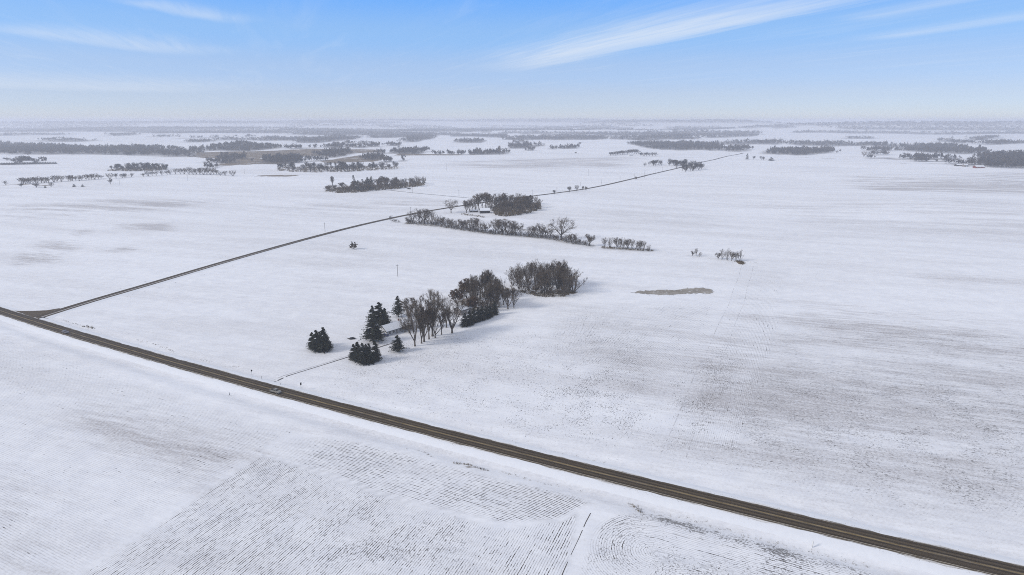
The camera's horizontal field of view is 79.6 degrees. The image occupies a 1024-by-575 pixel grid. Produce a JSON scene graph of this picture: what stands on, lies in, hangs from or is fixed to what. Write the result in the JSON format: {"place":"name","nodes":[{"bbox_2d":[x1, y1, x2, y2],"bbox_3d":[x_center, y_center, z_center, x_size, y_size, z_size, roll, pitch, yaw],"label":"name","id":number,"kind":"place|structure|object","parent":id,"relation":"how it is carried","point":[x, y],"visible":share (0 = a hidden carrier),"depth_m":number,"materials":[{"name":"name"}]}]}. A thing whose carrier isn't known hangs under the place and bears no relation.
{"place":"outdoors","nodes":[
{"label":"outdoors","id":0,"kind":"place"},
{"bbox_2d":[274,343,391,381],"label":"driveway","id":1,"kind":"structure","parent":0,"point":[324,364],"depth_m":311.87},
{"bbox_2d":[35,153,741,316],"bbox_3d":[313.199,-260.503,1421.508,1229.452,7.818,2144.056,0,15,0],"label":"side road","id":2,"kind":"structure","parent":0,"point":[137,287],"depth_m":525.21,"materials":[{"name":"grey gravel"}]},
{"bbox_2d":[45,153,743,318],"bbox_3d":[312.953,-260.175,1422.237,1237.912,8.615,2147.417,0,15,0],"label":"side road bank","id":3,"kind":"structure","parent":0,"point":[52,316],"depth_m":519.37,"materials":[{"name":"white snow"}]},
{"bbox_2d":[0,119,1023,574],"bbox_3d":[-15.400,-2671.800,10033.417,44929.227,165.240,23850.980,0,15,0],"label":"ground","id":4,"kind":"structure","parent":0,"point":[870,363],"depth_m":327.35,"materials":[{"name":"white snow"}]},
{"bbox_2d":[16,308,59,318],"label":"junction","id":5,"kind":"object","parent":4,"relation":"on","point":[32,313],"visible":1,"depth_m":396.36,"materials":[{"name":"grey gravel"}]},
{"bbox_2d":[306,332,314,348],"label":"spruce tree","id":6,"kind":"object","parent":4,"relation":"on","point":[310,338],"visible":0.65,"depth_m":333.76,"materials":[{"name":"green plant"}]},
{"bbox_2d":[308,330,323,352],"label":"spruce tree","id":7,"kind":"object","parent":4,"relation":"on","point":[314,341],"visible":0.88,"depth_m":328.80,"materials":[{"name":"green plant"}]},
{"bbox_2d":[316,327,333,352],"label":"spruce tree","id":8,"kind":"object","parent":4,"relation":"on","point":[325,342],"visible":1,"depth_m":328.68,"materials":[{"name":"green plant"}]},
{"bbox_2d":[347,344,355,359],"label":"spruce tree","id":9,"kind":"object","parent":4,"relation":"on","point":[352,350],"visible":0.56,"depth_m":318.75,"materials":[{"name":"green plant"}]},
{"bbox_2d":[351,342,360,362],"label":"spruce tree","id":10,"kind":"object","parent":4,"relation":"on","point":[355,355],"visible":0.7,"depth_m":315.06,"materials":[{"name":"green plant"}]},
{"bbox_2d":[356,343,370,365],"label":"spruce tree","id":11,"kind":"object","parent":4,"relation":"on","point":[361,359],"visible":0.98,"depth_m":311.57,"materials":[{"name":"green plant"}]},
{"bbox_2d":[365,343,375,365],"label":"spruce tree","id":12,"kind":"object","parent":4,"relation":"on","point":[369,352],"visible":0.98,"depth_m":312.53,"materials":[{"name":"green plant"}]},
{"bbox_2d":[365,306,379,323],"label":"pine tree","id":13,"kind":"object","parent":4,"relation":"on","point":[371,310],"visible":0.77,"depth_m":367.94,"materials":[{"name":"green plant"}]},
{"bbox_2d":[360,318,385,341],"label":"pine tree","id":14,"kind":"object","parent":4,"relation":"on","point":[372,334],"visible":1,"depth_m":342.05,"materials":[{"name":"green plant"}]},
{"bbox_2d":[371,341,382,361],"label":"spruce tree","id":15,"kind":"object","parent":4,"relation":"on","point":[376,353],"visible":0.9,"depth_m":315.90,"materials":[{"name":"green plant"}]},
{"bbox_2d":[365,302,392,325],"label":"pine tree","id":16,"kind":"object","parent":4,"relation":"on","point":[380,312],"visible":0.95,"depth_m":369.68,"materials":[{"name":"green plant"}]},
{"bbox_2d":[379,318,410,335],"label":"farmhouse","id":17,"kind":"object","parent":4,"relation":"on","point":[392,328],"visible":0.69,"depth_m":357.92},
{"bbox_2d":[388,335,404,351],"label":"pine tree","id":18,"kind":"object","parent":4,"relation":"on","point":[397,345],"visible":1,"depth_m":328.48,"materials":[{"name":"green plant"}]},
{"bbox_2d":[390,296,404,316],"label":"pine tree","id":19,"kind":"object","parent":4,"relation":"on","point":[397,309],"visible":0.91,"depth_m":386.59,"materials":[{"name":"green plant"}]},
{"bbox_2d":[399,297,418,317],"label":"bare tree","id":20,"kind":"object","parent":4,"relation":"on","point":[408,300],"visible":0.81,"depth_m":379.77,"materials":[{"name":"brown plant"}]},
{"bbox_2d":[398,301,427,345],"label":"bare tree","id":21,"kind":"object","parent":4,"relation":"on","point":[410,314],"visible":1,"depth_m":333.50,"materials":[{"name":"brown plant"}]},
{"bbox_2d":[413,208,424,222],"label":"bare tree","id":22,"kind":"object","parent":4,"relation":"on","point":[416,210],"visible":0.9,"depth_m":738.86,"materials":[{"name":"grey plant"}]},
{"bbox_2d":[413,309,429,343],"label":"bare tree","id":23,"kind":"object","parent":4,"relation":"on","point":[422,324],"visible":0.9,"depth_m":337.70,"materials":[{"name":"brown plant"}]},
{"bbox_2d":[414,302,433,341],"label":"bare tree","id":24,"kind":"object","parent":4,"relation":"on","point":[425,314],"visible":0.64,"depth_m":340.52,"materials":[{"name":"brown plant"}]},
{"bbox_2d":[417,208,430,223],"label":"bare tree","id":25,"kind":"object","parent":4,"relation":"on","point":[420,214],"visible":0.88,"depth_m":735.89,"materials":[{"name":"grey plant"}]},
{"bbox_2d":[424,211,434,224],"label":"bare tree","id":26,"kind":"object","parent":4,"relation":"on","point":[430,214],"visible":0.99,"depth_m":731.31,"materials":[{"name":"grey plant"}]},
{"bbox_2d":[423,306,436,338],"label":"bare tree","id":27,"kind":"object","parent":4,"relation":"on","point":[433,315],"visible":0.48,"depth_m":346.13,"materials":[{"name":"brown plant"}]},
{"bbox_2d":[419,289,444,336],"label":"bare tree","id":28,"kind":"object","parent":4,"relation":"on","point":[438,303],"visible":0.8,"depth_m":349.47,"materials":[{"name":"brown plant"}]},
{"bbox_2d":[424,301,447,337],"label":"bare tree","id":29,"kind":"object","parent":4,"relation":"on","point":[434,324],"visible":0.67,"depth_m":347.83,"materials":[{"name":"brown plant"}]},
{"bbox_2d":[436,313,445,334],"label":"bare tree","id":30,"kind":"object","parent":4,"relation":"on","point":[443,317],"visible":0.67,"depth_m":355.25,"materials":[{"name":"brown plant"}]},
{"bbox_2d":[440,308,452,327],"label":"bare tree","id":31,"kind":"object","parent":4,"relation":"on","point":[449,313],"visible":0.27,"depth_m":367.94,"materials":[{"name":"brown plant"}]},
{"bbox_2d":[444,199,457,212],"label":"bare tree","id":32,"kind":"object","parent":4,"relation":"on","point":[452,204],"visible":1,"depth_m":823.21,"materials":[{"name":"grey plant"}]},
{"bbox_2d":[436,297,467,332],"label":"bare tree","id":33,"kind":"object","parent":4,"relation":"on","point":[445,310],"visible":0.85,"depth_m":356.60,"materials":[{"name":"brown plant"}]},
{"bbox_2d":[30,165,879,567],"bbox_3d":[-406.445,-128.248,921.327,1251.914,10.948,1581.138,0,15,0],"label":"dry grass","id":34,"kind":"structure","parent":4,"relation":"on","point":[500,213],"depth_m":833.15,"materials":[{"name":"brown plant"}]},
{"bbox_2d":[448,288,463,305],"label":"brown leaved tree","id":35,"kind":"object","parent":4,"relation":"on","point":[456,294],"visible":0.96,"depth_m":409.76,"materials":[{"name":"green plant"}]},
{"bbox_2d":[454,284,468,301],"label":"bare tree","id":36,"kind":"object","parent":4,"relation":"on","point":[463,291],"visible":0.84,"depth_m":411.89,"materials":[{"name":"brown plant"}]},
{"bbox_2d":[453,305,472,315],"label":"farm shed","id":37,"kind":"structure","parent":4,"relation":"on","point":[466,309],"depth_m":394.13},
{"bbox_2d":[459,313,470,326],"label":"spruce tree","id":38,"kind":"object","parent":4,"relation":"on","point":[463,322],"visible":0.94,"depth_m":369.80,"materials":[{"name":"green plant"}]},
{"bbox_2d":[458,278,473,298],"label":"brown leaved tree","id":39,"kind":"object","parent":4,"relation":"on","point":[464,284],"visible":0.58,"depth_m":419.50,"materials":[{"name":"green plant"}]},
{"bbox_2d":[462,200,470,212],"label":"bare tree","id":40,"kind":"object","parent":4,"relation":"on","point":[466,204],"visible":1,"depth_m":820.54,"materials":[{"name":"grey plant"}]},
{"bbox_2d":[462,298,473,306],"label":"brown leaved tree","id":41,"kind":"object","parent":4,"relation":"on","point":[469,303],"visible":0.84,"depth_m":396.52,"materials":[{"name":"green plant"}]},
{"bbox_2d":[466,310,473,325],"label":"spruce tree","id":42,"kind":"object","parent":4,"relation":"on","point":[470,320],"visible":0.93,"depth_m":371.82,"materials":[{"name":"green plant"}]},
{"bbox_2d":[464,278,477,297],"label":"bare tree","id":43,"kind":"object","parent":4,"relation":"on","point":[467,280],"visible":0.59,"depth_m":414.64,"materials":[{"name":"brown plant"}]},
{"bbox_2d":[466,218,480,229],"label":"bare tree","id":44,"kind":"object","parent":4,"relation":"on","point":[472,222],"visible":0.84,"depth_m":687.68,"materials":[{"name":"grey plant"}]},
{"bbox_2d":[469,296,478,308],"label":"brown leaved tree","id":45,"kind":"object","parent":4,"relation":"on","point":[475,300],"visible":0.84,"depth_m":398.72,"materials":[{"name":"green plant"}]},
{"bbox_2d":[466,288,482,307],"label":"bare tree","id":46,"kind":"object","parent":4,"relation":"on","point":[474,295],"visible":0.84,"depth_m":405.65,"materials":[{"name":"plant"}]},
{"bbox_2d":[471,308,477,323],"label":"spruce tree","id":47,"kind":"object","parent":4,"relation":"on","point":[474,315],"visible":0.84,"depth_m":375.89,"materials":[{"name":"green plant"}]},
{"bbox_2d":[469,280,480,298],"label":"bare tree","id":48,"kind":"object","parent":4,"relation":"on","point":[476,287],"visible":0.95,"depth_m":408.79,"materials":[{"name":"plant"}]},
{"bbox_2d":[472,195,479,209],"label":"bare tree","id":49,"kind":"object","parent":4,"relation":"on","point":[473,196],"visible":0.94,"depth_m":845.65,"materials":[{"name":"grey plant"}]},
{"bbox_2d":[476,307,481,321],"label":"spruce tree","id":50,"kind":"object","parent":4,"relation":"on","point":[478,314],"visible":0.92,"depth_m":378.76,"materials":[{"name":"green plant"}]},
{"bbox_2d":[475,193,483,208],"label":"bare tree","id":51,"kind":"object","parent":4,"relation":"on","point":[479,196],"visible":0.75,"depth_m":852.78,"materials":[{"name":"grey plant"}]},
{"bbox_2d":[476,275,486,297],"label":"bare tree","id":52,"kind":"object","parent":4,"relation":"on","point":[481,280],"visible":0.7,"depth_m":424.91,"materials":[{"name":"plant"}]},
{"bbox_2d":[477,298,486,308],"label":"bare shrub","id":53,"kind":"object","parent":4,"relation":"on","point":[481,304],"visible":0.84,"depth_m":397.18,"materials":[{"name":"brown plant"}]},
{"bbox_2d":[479,306,485,320],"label":"spruce tree","id":54,"kind":"object","parent":4,"relation":"on","point":[483,316],"visible":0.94,"depth_m":380.68,"materials":[{"name":"green plant"}]},
{"bbox_2d":[473,269,493,295],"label":"bare tree","id":55,"kind":"object","parent":4,"relation":"on","point":[482,282],"visible":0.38,"depth_m":432.76,"materials":[{"name":"grey plant"}]},
{"bbox_2d":[479,208,489,213],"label":"machine shed","id":56,"kind":"structure","parent":4,"relation":"on","point":[484,210],"depth_m":815.50,"materials":[{"name":"white metal"}]},
{"bbox_2d":[480,192,490,207],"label":"bare tree","id":57,"kind":"object","parent":4,"relation":"on","point":[486,198],"visible":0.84,"depth_m":862.47,"materials":[{"name":"grey plant"}]},
{"bbox_2d":[479,282,493,307],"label":"bare tree","id":58,"kind":"object","parent":4,"relation":"on","point":[487,291],"visible":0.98,"depth_m":403.30,"materials":[{"name":"grey plant"}]},
{"bbox_2d":[484,306,490,319],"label":"spruce tree","id":59,"kind":"object","parent":4,"relation":"on","point":[486,311],"visible":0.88,"depth_m":383.71,"materials":[{"name":"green plant"}]},
{"bbox_2d":[484,269,494,288],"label":"bare tree","id":60,"kind":"object","parent":4,"relation":"on","point":[488,276],"visible":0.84,"depth_m":429.69,"materials":[{"name":"grey plant"}]},
{"bbox_2d":[486,283,495,299],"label":"bare tree","id":61,"kind":"object","parent":4,"relation":"on","point":[491,292],"visible":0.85,"depth_m":403.99,"materials":[{"name":"grey plant"}]},
{"bbox_2d":[488,305,493,317],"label":"spruce tree","id":62,"kind":"object","parent":4,"relation":"on","point":[490,313],"visible":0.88,"depth_m":386.64,"materials":[{"name":"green plant"}]},
{"bbox_2d":[488,195,497,208],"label":"bare tree","id":63,"kind":"object","parent":4,"relation":"on","point":[490,197],"visible":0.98,"depth_m":853.93,"materials":[{"name":"grey plant"}]},
{"bbox_2d":[481,277,506,300],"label":"bare tree","id":64,"kind":"object","parent":4,"relation":"on","point":[493,281],"visible":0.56,"depth_m":415.42,"materials":[{"name":"grey plant"}]},
{"bbox_2d":[487,288,500,303],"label":"bare tree","id":65,"kind":"object","parent":4,"relation":"on","point":[496,299],"visible":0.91,"depth_m":405.98,"materials":[{"name":"grey plant"}]},
{"bbox_2d":[487,220,500,233],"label":"bare tree","id":66,"kind":"object","parent":4,"relation":"on","point":[492,223],"visible":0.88,"depth_m":675.25,"materials":[{"name":"grey plant"}]},
{"bbox_2d":[491,301,499,315],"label":"spruce tree","id":67,"kind":"object","parent":4,"relation":"on","point":[495,309],"visible":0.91,"depth_m":391.79,"materials":[{"name":"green plant"}]},
{"bbox_2d":[495,218,508,230],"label":"bare tree","id":68,"kind":"object","parent":4,"relation":"on","point":[500,226],"visible":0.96,"depth_m":670.81,"materials":[{"name":"grey plant"}]},
{"bbox_2d":[499,285,515,308],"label":"bare tree","id":69,"kind":"object","parent":4,"relation":"on","point":[506,293],"visible":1,"depth_m":402.55,"materials":[{"name":"grey plant"}]},
{"bbox_2d":[0,118,1023,193],"bbox_3d":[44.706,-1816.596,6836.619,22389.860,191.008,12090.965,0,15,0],"label":"distant woods","id":70,"kind":"object","parent":4,"relation":"on","point":[1011,158],"visible":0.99,"depth_m":3338.53,"materials":[{"name":"plant"}]},
{"bbox_2d":[505,266,521,285],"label":"bare tree","id":71,"kind":"object","parent":4,"relation":"on","point":[510,278],"visible":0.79,"depth_m":463.06,"materials":[{"name":"grey plant"}]},
{"bbox_2d":[510,288,522,307],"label":"bare tree","id":72,"kind":"object","parent":4,"relation":"on","point":[516,297],"visible":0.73,"depth_m":405.75,"materials":[{"name":"grey plant"}]},
{"bbox_2d":[509,221,523,232],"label":"bare tree","id":73,"kind":"object","parent":4,"relation":"on","point":[513,226],"visible":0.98,"depth_m":663.27,"materials":[{"name":"grey plant"}]},
{"bbox_2d":[512,269,524,288],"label":"bare tree","id":74,"kind":"object","parent":4,"relation":"on","point":[517,279],"visible":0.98,"depth_m":450.53,"materials":[{"name":"grey plant"}]},
{"bbox_2d":[509,263,530,285],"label":"bare tree","id":75,"kind":"object","parent":4,"relation":"on","point":[521,272],"visible":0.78,"depth_m":457.10,"materials":[{"name":"grey plant"}]},
{"bbox_2d":[518,280,530,290],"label":"bare shrub","id":76,"kind":"object","parent":4,"relation":"on","point":[524,286],"visible":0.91,"depth_m":446.02,"materials":[{"name":"grey plant"}]},
{"bbox_2d":[520,265,533,276],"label":"bare tree","id":77,"kind":"object","parent":4,"relation":"on","point":[531,272],"visible":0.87,"depth_m":462.52,"materials":[{"name":"grey plant"}]},
{"bbox_2d":[521,271,534,290],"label":"bare tree","id":78,"kind":"object","parent":4,"relation":"on","point":[527,277],"visible":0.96,"depth_m":448.02,"materials":[{"name":"grey plant"}]},
{"bbox_2d":[528,226,537,236],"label":"bare tree","id":79,"kind":"object","parent":4,"relation":"on","point":[535,229],"visible":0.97,"depth_m":657.70,"materials":[{"name":"grey plant"}]},
{"bbox_2d":[525,282,541,294],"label":"bare shrub","id":80,"kind":"object","parent":4,"relation":"on","point":[534,287],"visible":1,"depth_m":437.50,"materials":[{"name":"grey plant"}]},
{"bbox_2d":[528,273,538,291],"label":"bare tree","id":81,"kind":"object","parent":4,"relation":"on","point":[535,282],"visible":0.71,"depth_m":443.87,"materials":[{"name":"grey plant"}]},
{"bbox_2d":[530,222,541,236],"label":"bare tree","id":82,"kind":"object","parent":4,"relation":"on","point":[537,229],"visible":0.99,"depth_m":656.42,"materials":[{"name":"grey plant"}]},
{"bbox_2d":[532,270,550,292],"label":"bare tree","id":83,"kind":"object","parent":4,"relation":"on","point":[538,281],"visible":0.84,"depth_m":441.02,"materials":[{"name":"grey plant"}]},
{"bbox_2d":[540,271,550,293],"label":"bare tree","id":84,"kind":"object","parent":4,"relation":"on","point":[546,278],"visible":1,"depth_m":437.13,"materials":[{"name":"grey plant"}]},
{"bbox_2d":[540,227,550,237],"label":"bare tree","id":85,"kind":"object","parent":4,"relation":"on","point":[544,231],"visible":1,"depth_m":651.71,"materials":[{"name":"grey plant"}]},
{"bbox_2d":[542,271,556,292],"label":"bare tree","id":86,"kind":"object","parent":4,"relation":"on","point":[552,276],"visible":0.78,"depth_m":440.02,"materials":[{"name":"grey plant"}]},
{"bbox_2d":[546,263,554,285],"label":"bare tree","id":87,"kind":"object","parent":4,"relation":"on","point":[551,265],"visible":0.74,"depth_m":458.38,"materials":[{"name":"grey plant"}]},
{"bbox_2d":[548,265,567,289],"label":"bare tree","id":88,"kind":"object","parent":4,"relation":"on","point":[555,272],"visible":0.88,"depth_m":445.46,"materials":[{"name":"grey plant"}]},
{"bbox_2d":[546,265,570,288],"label":"bare tree","id":89,"kind":"object","parent":4,"relation":"on","point":[560,274],"visible":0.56,"depth_m":449.65,"materials":[{"name":"grey plant"}]},
{"bbox_2d":[553,259,566,285],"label":"bare tree","id":90,"kind":"object","parent":4,"relation":"on","point":[561,267],"visible":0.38,"depth_m":456.41,"materials":[{"name":"grey plant"}]},
{"bbox_2d":[547,217,574,239],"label":"bare tree","id":91,"kind":"object","parent":4,"relation":"on","point":[561,226],"visible":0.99,"depth_m":640.82,"materials":[{"name":"grey plant"}]},
{"bbox_2d":[554,284,569,294],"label":"bare shrub","id":92,"kind":"object","parent":4,"relation":"on","point":[562,288],"visible":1,"depth_m":433.63,"materials":[{"name":"grey plant"}]},
{"bbox_2d":[557,270,570,289],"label":"bare tree","id":93,"kind":"object","parent":4,"relation":"on","point":[563,279],"visible":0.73,"depth_m":446.99,"materials":[{"name":"grey plant"}]},
{"bbox_2d":[559,276,571,292],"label":"bare tree","id":94,"kind":"object","parent":4,"relation":"on","point":[565,282],"visible":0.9,"depth_m":440.19,"materials":[{"name":"grey plant"}]},
{"bbox_2d":[559,271,587,292],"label":"bare tree","id":95,"kind":"object","parent":4,"relation":"on","point":[575,284],"visible":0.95,"depth_m":440.07,"materials":[{"name":"grey plant"}]},
{"bbox_2d":[562,513,590,574],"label":"wheel track","id":96,"kind":"structure","parent":4,"relation":"on","point":[577,540],"depth_m":182.55,"materials":[{"name":"white snow"}]},
{"bbox_2d":[585,233,594,245],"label":"bare tree","id":97,"kind":"object","parent":4,"relation":"on","point":[590,238],"visible":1,"depth_m":609.69,"materials":[{"name":"grey plant"}]},
{"bbox_2d":[612,237,621,248],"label":"bare tree","id":98,"kind":"object","parent":4,"relation":"on","point":[616,240],"visible":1,"depth_m":598.09,"materials":[{"name":"grey plant"}]},
{"bbox_2d":[631,287,713,294],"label":"dry grass patch","id":99,"kind":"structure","parent":4,"relation":"on","point":[703,290],"depth_m":446.93,"materials":[{"name":"grey snow"}]},
{"bbox_2d":[661,266,752,456],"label":"wheel track","id":100,"kind":"structure","parent":4,"relation":"on","point":[699,365],"depth_m":302.62,"materials":[{"name":"white snow"}]},
{"bbox_2d":[0,307,1023,574],"bbox_3d":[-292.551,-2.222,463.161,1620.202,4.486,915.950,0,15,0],"label":"road","id":101,"kind":"structure","parent":0,"point":[916,549],"depth_m":215.54,"materials":[{"name":"grey asphalt"}]},
{"bbox_2d":[270,388,280,393],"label":"pickup truck","id":102,"kind":"object","parent":101,"relation":"on","point":[276,390],"visible":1,"depth_m":278.89,"materials":[{"name":"silver metal"}]},
{"bbox_2d":[0,304,1023,574],"bbox_3d":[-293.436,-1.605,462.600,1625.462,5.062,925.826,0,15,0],"label":"road bank","id":103,"kind":"structure","parent":0,"point":[738,520],"depth_m":216.58,"materials":[{"name":"white snow"}]},
{"bbox_2d":[0,0,1023,122],"label":"sky","id":104,"kind":"structure","parent":0,"point":[61,60],"materials":[{"name":"blue"}]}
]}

